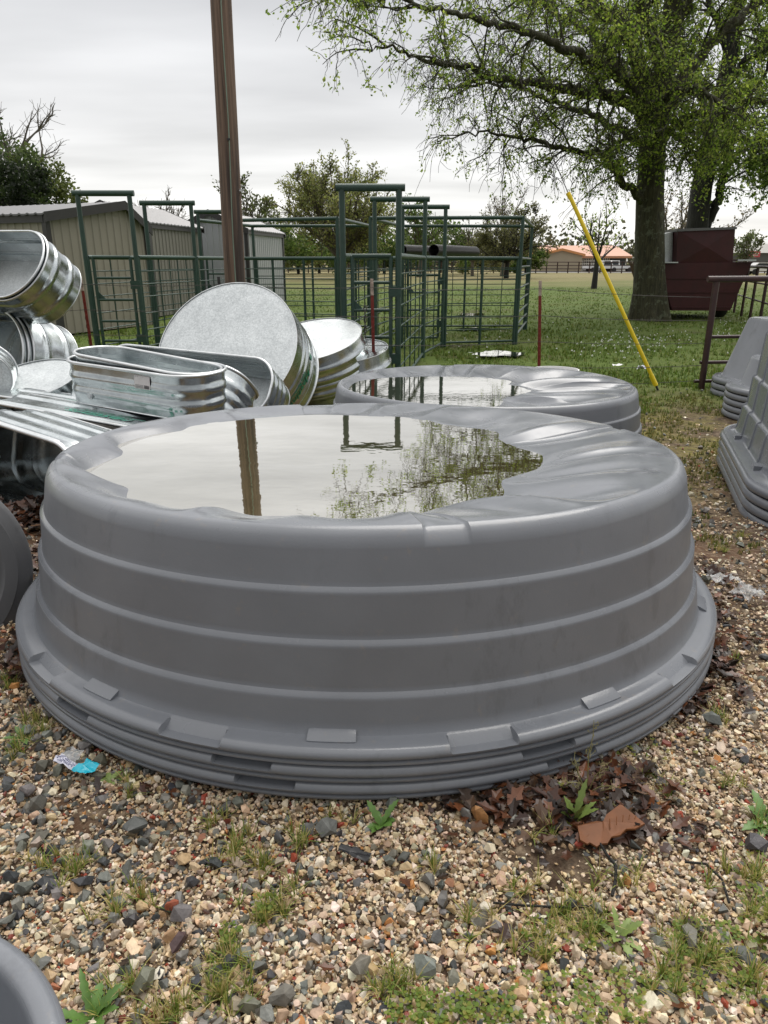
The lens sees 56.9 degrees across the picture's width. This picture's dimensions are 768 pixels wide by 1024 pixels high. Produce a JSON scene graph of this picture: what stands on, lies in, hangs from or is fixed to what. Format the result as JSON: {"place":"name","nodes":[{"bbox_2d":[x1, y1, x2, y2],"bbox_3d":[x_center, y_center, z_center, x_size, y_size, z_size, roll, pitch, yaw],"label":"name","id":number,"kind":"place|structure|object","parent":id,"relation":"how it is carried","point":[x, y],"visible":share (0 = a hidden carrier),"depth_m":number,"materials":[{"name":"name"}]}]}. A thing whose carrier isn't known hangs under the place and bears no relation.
{"place":"outdoors","nodes":[
{"label":"outdoors","id":0,"kind":"place"},
{"bbox_2d":[0,263,767,1023],"bbox_3d":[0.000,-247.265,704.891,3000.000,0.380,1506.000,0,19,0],"label":"ground","id":1,"kind":"structure","parent":0,"point":[554,281],"depth_m":3.12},
{"bbox_2d":[0,313,27,364],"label":"stock tank","id":2,"kind":"object","parent":1,"relation":"on","point":[13,342],"visible":0.2,"depth_m":8.26,"materials":[{"name":"metal"}]},
{"bbox_2d":[0,501,32,625],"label":"stock tank","id":3,"kind":"object","parent":1,"relation":"on","point":[16,571],"visible":0.84,"depth_m":2.75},
{"bbox_2d":[0,155,57,205],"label":"evergreen tree","id":4,"kind":"object","parent":1,"relation":"on","point":[36,181],"visible":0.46,"depth_m":30.57,"materials":[{"name":"green plant"}]},
{"bbox_2d":[0,117,60,205],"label":"evergreen tree","id":5,"kind":"object","parent":1,"relation":"on","point":[27,159],"visible":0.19,"depth_m":32.60,"materials":[{"name":"green plant"}]},
{"bbox_2d":[0,937,65,1023],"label":"stock tank","id":6,"kind":"object","parent":1,"relation":"on","point":[28,995],"visible":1,"depth_m":0.90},
{"bbox_2d":[0,98,65,176],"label":"bare tree","id":7,"kind":"object","parent":1,"relation":"on","point":[41,125],"visible":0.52,"depth_m":41.37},
{"bbox_2d":[0,388,75,400],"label":"stock tank","id":8,"kind":"object","parent":1,"relation":"on","point":[26,391],"visible":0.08,"depth_m":5.56,"materials":[{"name":"metal"}]},
{"bbox_2d":[12,359,72,392],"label":"stock tank","id":9,"kind":"object","parent":8,"relation":"on","point":[51,375],"visible":0.34,"depth_m":5.95,"materials":[{"name":"metal"}]},
{"bbox_2d":[0,346,18,399],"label":"stock tank","id":10,"kind":"object","parent":9,"relation":"on","point":[9,372],"visible":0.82,"depth_m":5.59,"materials":[{"name":"metal"}]},
{"bbox_2d":[71,366,258,409],"bbox_3d":[-1.749,-0.893,5.538,1.593,0.432,0.472,10,-21,25],"label":"stock tank","id":11,"kind":"object","parent":8,"relation":"on","point":[241,390],"visible":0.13,"depth_m":5.17,"materials":[{"name":"metal"}]},
{"bbox_2d":[7,134,88,203],"bbox_3d":[-17.391,-15.356,36.902,4.528,7.710,3.674,0,19,0],"label":"broadleaf tree","id":12,"kind":"object","parent":1,"relation":"on","point":[62,192],"visible":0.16,"depth_m":36.05,"materials":[{"name":"green plant"}]},
{"bbox_2d":[21,318,77,360],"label":"stock tank","id":13,"kind":"object","parent":1,"relation":"on","point":[48,342],"visible":0.23,"depth_m":7.88,"materials":[{"name":"metal"}]},
{"bbox_2d":[16,317,60,361],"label":"stock tank","id":14,"kind":"object","parent":13,"relation":"on","point":[28,340],"visible":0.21,"depth_m":7.62,"materials":[{"name":"metal"}]},
{"bbox_2d":[0,230,45,298],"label":"stock tank","id":15,"kind":"object","parent":14,"relation":"on","point":[22,255],"visible":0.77,"depth_m":7.92,"materials":[{"name":"metal"}]},
{"bbox_2d":[0,232,81,323],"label":"stock tank","id":16,"kind":"object","parent":13,"relation":"on","point":[50,294],"visible":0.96,"depth_m":7.42,"materials":[{"name":"metal"}]},
{"bbox_2d":[0,410,107,445],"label":"stock tank","id":17,"kind":"object","parent":1,"relation":"on","point":[46,412],"visible":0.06,"depth_m":4.23,"materials":[{"name":"metal"}]},
{"bbox_2d":[0,410,110,514],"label":"stock tank","id":18,"kind":"object","parent":17,"relation":"on","point":[27,458],"visible":0.31,"depth_m":4.58,"materials":[{"name":"metal"}]},
{"bbox_2d":[0,201,152,333],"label":"shed","id":19,"kind":"structure","parent":1,"relation":"on","point":[107,228],"depth_m":16.67,"materials":[{"name":"beige metal"}]},
{"bbox_2d":[0,394,161,429],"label":"stock tank","id":20,"kind":"object","parent":1,"relation":"on","point":[112,419],"visible":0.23,"depth_m":4.96,"materials":[{"name":"metal"}]},
{"bbox_2d":[66,355,226,417],"bbox_3d":[-1.715,-0.933,5.146,1.279,0.312,0.534,12,25,24],"label":"stock tank","id":21,"kind":"object","parent":20,"relation":"on","point":[160,395],"visible":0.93,"depth_m":4.88,"materials":[{"name":"metal"}]},
{"bbox_2d":[73,345,222,374],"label":"stock tank","id":22,"kind":"object","parent":21,"relation":"on","point":[128,358],"visible":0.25,"depth_m":5.27,"materials":[{"name":"metal"}]},
{"bbox_2d":[71,190,147,345],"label":"corral arch","id":23,"kind":"structure","parent":1,"relation":"on","point":[77,194],"depth_m":10.70,"materials":[{"name":"green metal"}]},
{"bbox_2d":[91,255,147,344],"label":"corral gate","id":24,"kind":"structure","parent":23,"relation":"attached to","point":[101,297],"depth_m":10.96,"materials":[{"name":"green metal"}]},
{"bbox_2d":[88,255,158,346],"bbox_3d":[-4.338,-3.406,11.921,0.068,1.702,1.850,4,20,11],"label":"pen fence","id":25,"kind":"object","parent":1,"relation":"on","point":[152,306],"visible":0.56,"depth_m":11.78,"materials":[{"name":"green metal"}]},
{"bbox_2d":[94,200,205,315],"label":"shed","id":26,"kind":"structure","parent":1,"relation":"on","point":[171,236],"depth_m":22.11,"materials":[{"name":"grey metal"}]},
{"bbox_2d":[138,255,198,345],"bbox_3d":[-3.551,-3.406,11.921,0.068,1.702,1.859,4,20,12],"label":"pen fence","id":27,"kind":"object","parent":1,"relation":"on","point":[160,257],"visible":0.64,"depth_m":11.59,"materials":[{"name":"green metal"}]},
{"bbox_2d":[139,200,199,342],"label":"corral arch","id":28,"kind":"structure","parent":1,"relation":"on","point":[145,203],"depth_m":12.30,"materials":[{"name":"green metal"}]},
{"bbox_2d":[152,260,203,340],"bbox_3d":[-3.962,-4.097,13.878,0.068,1.702,2.287,3,20,8],"label":"pen fence","id":29,"kind":"object","parent":1,"relation":"on","point":[201,278],"visible":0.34,"depth_m":13.51,"materials":[{"name":"green metal"}]},
{"bbox_2d":[118,344,289,406],"bbox_3d":[-1.640,-1.067,6.139,1.678,0.532,0.432,9,-11,17],"label":"stock tank","id":30,"kind":"object","parent":1,"relation":"on","point":[262,376],"visible":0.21,"depth_m":6.03,"materials":[{"name":"metal"}]},
{"bbox_2d":[210,0,244,283],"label":"utility pole","id":31,"kind":"object","parent":1,"relation":"on","point":[227,132],"visible":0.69,"depth_m":7.97,"materials":[{"name":"brown wood"}]},
{"bbox_2d":[486,0,658,389],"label":"guy wire","id":32,"kind":"object","parent":31,"relation":"attached to","point":[656,387],"visible":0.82,"depth_m":8.46,"materials":[{"name":"grey metal"}]},
{"bbox_2d":[566,191,657,386],"bbox_3d":[2.889,-2.791,8.955,1.351,2.336,0.067,7,21,19],"label":"guy guard","id":33,"kind":"object","parent":32,"relation":"attached to","point":[611,287],"visible":1,"depth_m":8.92,"materials":[{"name":"yellow plastic"}]},
{"bbox_2d":[188,209,285,301],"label":"shed","id":34,"kind":"structure","parent":1,"relation":"on","point":[269,242],"depth_m":25.60,"materials":[{"name":"grey metal"}]},
{"bbox_2d":[159,282,318,405],"bbox_3d":[-1.458,-1.495,7.103,1.502,1.502,0.612,-3,-16,11],"label":"stock tank","id":35,"kind":"object","parent":1,"relation":"on","point":[246,319],"visible":0.6,"depth_m":6.89,"materials":[{"name":"metal"}]},
{"bbox_2d":[211,171,294,263],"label":"budding tree","id":36,"kind":"object","parent":1,"relation":"on","point":[262,210],"visible":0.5,"depth_m":56.46,"materials":[{"name":"green plant"}]},
{"bbox_2d":[244,257,336,320],"bbox_3d":[-1.949,-4.363,14.632,2.147,1.702,0.068,6,20,18],"label":"pen fence","id":37,"kind":"object","parent":1,"relation":"on","point":[273,278],"visible":0.46,"depth_m":14.41,"materials":[{"name":"green metal"}]},
{"bbox_2d":[242,216,340,317],"bbox_3d":[-1.933,-4.706,14.505,2.222,2.434,0.072,6,20,18],"label":"overhead pipe","id":38,"kind":"object","parent":1,"relation":"on","point":[336,219],"visible":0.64,"depth_m":14.06,"materials":[{"name":"green metal"}]},
{"bbox_2d":[271,222,322,266],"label":"woodland tree","id":39,"kind":"object","parent":1,"relation":"on","point":[290,245],"visible":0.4,"depth_m":89.01,"materials":[{"name":"green plant"}]},
{"bbox_2d":[251,224,368,284],"bbox_3d":[-1.718,-5.623,17.104,2.837,2.434,0.072,0,19,0],"label":"overhead pipe","id":40,"kind":"object","parent":1,"relation":"on","point":[293,226],"visible":0.45,"depth_m":16.69,"materials":[{"name":"green metal"}]},
{"bbox_2d":[255,260,368,329],"bbox_3d":[-1.718,-5.278,17.225,2.727,1.702,0.068,0,19,0],"label":"pen fence","id":41,"kind":"object","parent":1,"relation":"on","point":[285,284],"visible":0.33,"depth_m":17.14,"materials":[{"name":"green metal"}]},
{"bbox_2d":[309,370,358,403],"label":"stock tank","id":42,"kind":"object","parent":1,"relation":"on","point":[327,386],"visible":0.09,"depth_m":7.77,"materials":[{"name":"metal"}]},
{"bbox_2d":[300,318,368,405],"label":"stock tank","id":43,"kind":"object","parent":42,"relation":"on","point":[341,346],"visible":0.47,"depth_m":7.83,"materials":[{"name":"metal"}]},
{"bbox_2d":[262,138,406,279],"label":"budding tree","id":44,"kind":"object","parent":1,"relation":"on","point":[319,198],"visible":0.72,"depth_m":64.86,"materials":[{"name":"green plant"}]},
{"bbox_2d":[346,253,375,335],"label":"pen fence","id":45,"kind":"object","parent":1,"relation":"on","point":[364,271],"visible":0.34,"depth_m":10.96,"materials":[{"name":"green metal"}]},
{"bbox_2d":[19,650,712,799],"bbox_3d":[-0.061,0.303,2.998,2.658,0.228,2.654,0,19,0],"label":"stock tank","id":46,"kind":"object","parent":1,"relation":"on","point":[353,791],"visible":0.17,"depth_m":1.79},
{"bbox_2d":[17,636,714,782],"bbox_3d":[-0.061,0.257,2.985,2.658,0.228,2.654,0,19,0],"label":"stock tank","id":47,"kind":"object","parent":46,"relation":"on","point":[368,774],"visible":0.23,"depth_m":1.78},
{"bbox_2d":[15,403,716,766],"bbox_3d":[-0.061,-0.010,2.894,2.658,0.697,2.654,0,19,0],"label":"stock tank","id":48,"kind":"object","parent":47,"relation":"on","point":[561,593],"visible":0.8,"depth_m":1.82,"materials":[{"name":"plastic"}]},
{"bbox_2d":[85,415,542,517],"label":"water","id":49,"kind":"structure","parent":48,"relation":"in","point":[339,466],"depth_m":2.67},
{"bbox_2d":[335,183,404,366],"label":"corral arch","id":50,"kind":"structure","parent":1,"relation":"on","point":[342,188],"depth_m":8.33,"materials":[{"name":"green metal"}]},
{"bbox_2d":[350,254,400,367],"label":"corral gate","id":51,"kind":"structure","parent":50,"relation":"attached to","point":[357,307],"depth_m":8.54,"materials":[{"name":"green metal"}]},
{"bbox_2d":[357,338,391,372],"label":"stock tank","id":52,"kind":"object","parent":1,"relation":"on","point":[379,357],"visible":0.2,"depth_m":8.08,"materials":[{"name":"metal"}]},
{"bbox_2d":[367,799,398,832],"bbox_3d":[-0.004,0.718,1.665,0.079,0.052,0.076,0,19,0],"label":"weed","id":53,"kind":"object","parent":1,"relation":"on","point":[385,820],"visible":1,"depth_m":1.68,"materials":[{"name":"green plant"}]},
{"bbox_2d":[352,214,414,273],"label":"woodland tree","id":54,"kind":"object","parent":1,"relation":"on","point":[390,243],"visible":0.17,"depth_m":94.00,"materials":[{"name":"green plant"}]},
{"bbox_2d":[0,388,767,1023],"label":"gravel","id":55,"kind":"structure","parent":1,"relation":"on","point":[20,932],"depth_m":1.50,"materials":[{"name":"gravel"}]},
{"bbox_2d":[53,753,99,773],"bbox_3d":[-0.804,0.655,1.868,0.128,0.018,0.062,10,22,26],"label":"wrapper","id":56,"kind":"object","parent":55,"relation":"on","point":[87,766],"visible":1,"depth_m":1.85,"materials":[{"name":"white"}]},
{"bbox_2d":[62,968,127,1023],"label":"weed","id":57,"kind":"object","parent":55,"relation":"on","point":[77,1017],"visible":0.92,"depth_m":1.25,"materials":[{"name":"green plant"}]},
{"bbox_2d":[268,983,295,1006],"bbox_3d":[-0.182,0.864,1.269,0.048,0.025,0.033,0,19,0],"label":"rock","id":58,"kind":"object","parent":55,"relation":"on","point":[284,994],"visible":1,"depth_m":1.26,"materials":[{"name":"stone"}]},
{"bbox_2d":[219,695,767,1023],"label":"clover","id":59,"kind":"object","parent":55,"relation":"on","point":[423,1005],"visible":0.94,"depth_m":1.28,"materials":[{"name":"green plant"}]},
{"bbox_2d":[596,905,643,961],"bbox_3d":[0.466,0.819,1.385,0.077,0.034,0.096,-13,23,-33],"label":"weed","id":60,"kind":"object","parent":55,"relation":"on","point":[629,928],"visible":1,"depth_m":1.39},
{"bbox_2d":[742,789,767,836],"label":"weed","id":61,"kind":"object","parent":55,"relation":"on","point":[749,825],"visible":0.91,"depth_m":1.69,"materials":[{"name":"green plant"}]},
{"bbox_2d":[0,530,767,1023],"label":"grass tufts","id":62,"kind":"object","parent":1,"relation":"on","point":[400,978],"visible":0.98,"depth_m":1.42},
{"bbox_2d":[0,494,767,1015],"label":"fallen leaves","id":63,"kind":"object","parent":1,"relation":"on","point":[542,802],"visible":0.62,"depth_m":1.75,"materials":[{"name":"brown plant"}]},
{"bbox_2d":[561,779,597,819],"bbox_3d":[0.459,0.693,1.670,0.086,0.093,0.078,0,19,0],"label":"weed","id":64,"kind":"object","parent":63,"relation":"on","point":[585,810],"visible":0.96,"depth_m":1.68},
{"bbox_2d":[562,722,628,809],"bbox_3d":[0.511,0.605,1.692,0.165,0.239,0.075,5,20,13],"label":"seed weed","id":65,"kind":"object","parent":63,"relation":"on","point":[579,783],"visible":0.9,"depth_m":1.71,"materials":[{"name":"plant"}]},
{"bbox_2d":[577,805,644,847],"bbox_3d":[0.516,0.721,1.629,0.167,0.038,0.068,-7,21,-20],"label":"cardboard piece","id":66,"kind":"object","parent":63,"relation":"on","point":[619,820],"visible":1,"depth_m":1.63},
{"bbox_2d":[32,385,767,567],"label":"yard grass","id":67,"kind":"structure","parent":1,"relation":"on","point":[681,440],"depth_m":6.55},
{"bbox_2d":[370,196,429,357],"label":"corral arch","id":68,"kind":"structure","parent":1,"relation":"on","point":[374,200],"depth_m":11.54,"materials":[{"name":"green metal"}]},
{"bbox_2d":[401,253,425,366],"bbox_3d":[0.422,-2.857,10.365,0.068,1.702,3.544,3,20,8],"label":"pen fence","id":69,"kind":"object","parent":1,"relation":"on","point":[416,258],"visible":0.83,"depth_m":10.73,"materials":[{"name":"green metal"}]},
{"bbox_2d":[402,204,449,347],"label":"corral arch","id":70,"kind":"structure","parent":1,"relation":"on","point":[445,207],"depth_m":13.16,"materials":[{"name":"green metal"}]},
{"bbox_2d":[406,259,445,338],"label":"corral gate","id":71,"kind":"structure","parent":70,"relation":"attached to","point":[438,323],"depth_m":13.63,"materials":[{"name":"green metal"}]},
{"bbox_2d":[402,193,451,276],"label":"budding tree","id":72,"kind":"object","parent":1,"relation":"on","point":[418,233],"visible":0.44,"depth_m":74.00,"materials":[{"name":"green plant"}]},
{"bbox_2d":[182,210,683,269],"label":"distant wood","id":73,"kind":"object","parent":1,"relation":"on","point":[629,249],"depth_m":141.99,"materials":[{"name":"green plant"}]},
{"bbox_2d":[425,256,445,352],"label":"pen fence","id":74,"kind":"object","parent":1,"relation":"on","point":[435,258],"visible":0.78,"depth_m":13.19,"materials":[{"name":"green metal"}]},
{"bbox_2d":[412,215,471,271],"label":"woodland tree","id":75,"kind":"object","parent":1,"relation":"on","point":[456,237],"visible":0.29,"depth_m":89.20,"materials":[{"name":"green plant"}]},
{"bbox_2d":[369,216,524,344],"bbox_3d":[1.192,-4.525,13.992,2.987,2.434,0.072,1,19,4],"label":"overhead pipe","id":76,"kind":"object","parent":1,"relation":"on","point":[522,218],"visible":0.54,"depth_m":13.63,"materials":[{"name":"green metal"}]},
{"bbox_2d":[404,259,528,329],"bbox_3d":[1.962,-5.295,17.273,3.065,1.702,0.068,-1,19,-2],"label":"pen fence","id":77,"kind":"object","parent":1,"relation":"on","point":[463,325],"visible":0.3,"depth_m":17.30,"materials":[{"name":"green metal"}]},
{"bbox_2d":[405,224,533,328],"bbox_3d":[1.962,-5.640,17.151,3.174,2.434,0.072,-1,19,-2],"label":"overhead pipe","id":78,"kind":"object","parent":1,"relation":"on","point":[469,226],"visible":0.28,"depth_m":16.75,"materials":[{"name":"green metal"}]},
{"bbox_2d":[444,256,519,346],"bbox_3d":[1.894,-4.080,13.831,1.521,1.702,0.068,-5,20,-14],"label":"pen fence","id":79,"kind":"object","parent":1,"relation":"on","point":[481,289],"visible":0.86,"depth_m":13.77,"materials":[{"name":"green metal"}]},
{"bbox_2d":[428,244,479,256],"bbox_3d":[1.499,-5.435,14.784,0.224,0.224,2.539,9,21,24],"label":"culvert pipe","id":80,"kind":"object","parent":79,"relation":"on","point":[437,250],"visible":0.81,"depth_m":14.45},
{"bbox_2d":[479,179,529,275],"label":"budding tree","id":81,"kind":"object","parent":1,"relation":"on","point":[502,210],"visible":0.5,"depth_m":77.71,"materials":[{"name":"green plant"}]},
{"bbox_2d":[464,201,561,277],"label":"budding tree","id":82,"kind":"object","parent":1,"relation":"on","point":[510,240],"visible":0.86,"depth_m":67.60,"materials":[{"name":"green plant"}]},
{"bbox_2d":[265,0,767,321],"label":"broadleaf tree","id":83,"kind":"object","parent":1,"relation":"on","point":[659,91],"visible":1,"depth_m":16.78,"materials":[{"name":"green plant"}]},
{"bbox_2d":[286,262,767,273],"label":"pipe fence","id":84,"kind":"object","parent":1,"relation":"on","point":[557,268],"visible":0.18,"depth_m":100.88,"materials":[{"name":"metal"}]},
{"bbox_2d":[509,240,550,272],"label":"woodland tree","id":85,"kind":"object","parent":1,"relation":"on","point":[539,257],"visible":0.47,"depth_m":99.36,"materials":[{"name":"green plant"}]},
{"bbox_2d":[528,246,632,270],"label":"building","id":86,"kind":"structure","parent":1,"relation":"on","point":[568,254],"depth_m":119.77,"materials":[{"name":"paint"}]},
{"bbox_2d":[573,202,628,288],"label":"budding tree","id":87,"kind":"object","parent":1,"relation":"on","point":[595,271],"visible":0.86,"depth_m":43.15,"materials":[{"name":"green plant"}]},
{"bbox_2d":[602,0,767,227],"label":"broadleaf tree","id":88,"kind":"object","parent":1,"relation":"on","point":[693,218],"visible":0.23,"depth_m":23.14,"materials":[{"name":"green plant"}]},
{"bbox_2d":[629,227,755,316],"bbox_3d":[9.114,-7.180,21.308,2.659,2.472,2.750,0,19,0],"label":"feed wagon","id":89,"kind":"object","parent":1,"relation":"on","point":[695,258],"visible":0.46,"depth_m":20.12,"materials":[{"name":"red paint"}]},
{"bbox_2d":[664,187,756,243],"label":"budding tree","id":90,"kind":"object","parent":1,"relation":"on","point":[682,223],"visible":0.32,"depth_m":45.82,"materials":[{"name":"green plant"}]},
{"bbox_2d":[710,387,723,396],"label":"stock tank","id":91,"kind":"object","parent":1,"relation":"on","point":[717,392],"visible":0.2,"depth_m":8.75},
{"bbox_2d":[711,381,724,390],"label":"stock tank","id":92,"kind":"object","parent":91,"relation":"on","point":[715,385],"visible":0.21,"depth_m":8.72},
{"bbox_2d":[712,316,767,384],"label":"stock tank","id":93,"kind":"object","parent":92,"relation":"on","point":[749,343],"visible":0.68,"depth_m":8.50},
{"bbox_2d":[721,407,738,419],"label":"stock tank","id":94,"kind":"object","parent":1,"relation":"on","point":[729,414],"visible":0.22,"depth_m":7.49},
{"bbox_2d":[722,401,740,413],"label":"stock tank","id":95,"kind":"object","parent":94,"relation":"on","point":[731,408],"visible":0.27,"depth_m":7.46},
{"bbox_2d":[723,395,745,407],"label":"stock tank","id":96,"kind":"object","parent":95,"relation":"on","point":[733,402],"visible":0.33,"depth_m":7.42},
{"bbox_2d":[724,389,747,401],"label":"stock tank","id":97,"kind":"object","parent":96,"relation":"on","point":[735,396],"visible":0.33,"depth_m":7.38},
{"bbox_2d":[725,354,760,395],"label":"stock tank","id":98,"kind":"object","parent":97,"relation":"on","point":[740,386],"visible":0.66,"depth_m":7.40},
{"bbox_2d":[694,276,767,389],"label":"pipe fence","id":99,"kind":"object","parent":1,"relation":"on","point":[709,336],"visible":0.84,"depth_m":8.98,"materials":[{"name":"metal"}]},
{"bbox_2d":[716,454,767,526],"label":"stock tank","id":100,"kind":"object","parent":1,"relation":"on","point":[743,511],"visible":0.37,"depth_m":4.37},
{"bbox_2d":[717,447,767,520],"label":"stock tank","id":101,"kind":"object","parent":100,"relation":"on","point":[754,509],"visible":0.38,"depth_m":4.22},
{"bbox_2d":[718,439,767,509],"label":"stock tank","id":102,"kind":"object","parent":101,"relation":"on","point":[754,498],"visible":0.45,"depth_m":4.22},
{"bbox_2d":[720,331,767,498],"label":"stock tank","id":103,"kind":"object","parent":102,"relation":"on","point":[744,439],"visible":1,"depth_m":4.69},
{"bbox_2d":[732,265,767,318],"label":"pipe fence","id":104,"kind":"object","parent":1,"relation":"on","point":[765,284],"visible":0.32,"depth_m":20.08,"materials":[{"name":"metal"}]},
{"bbox_2d":[733,229,767,261],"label":"budding tree","id":105,"kind":"object","parent":1,"relation":"on","point":[747,240],"visible":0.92,"depth_m":93.06,"materials":[{"name":"green plant"}]},
{"bbox_2d":[0,0,767,261],"label":"sky","id":106,"kind":"structure","parent":0,"point":[130,82],"materials":[{"name":"white"}]},
{"bbox_2d":[74,287,767,413],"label":"grass","id":107,"kind":"structure","parent":0,"point":[659,376],"depth_m":14.35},
{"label":"stock tank","id":108,"kind":"object","parent":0,"visible":0},
{"bbox_2d":[333,364,641,434],"bbox_3d":[0.800,-0.785,5.769,2.658,0.609,2.658,0,19,0],"label":"stock tank","id":109,"kind":"object","parent":108,"relation":"on","point":[613,402],"visible":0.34,"depth_m":5.31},
{"bbox_2d":[348,376,530,406],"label":"water","id":110,"kind":"structure","parent":109,"relation":"in","point":[476,391],"depth_m":5.52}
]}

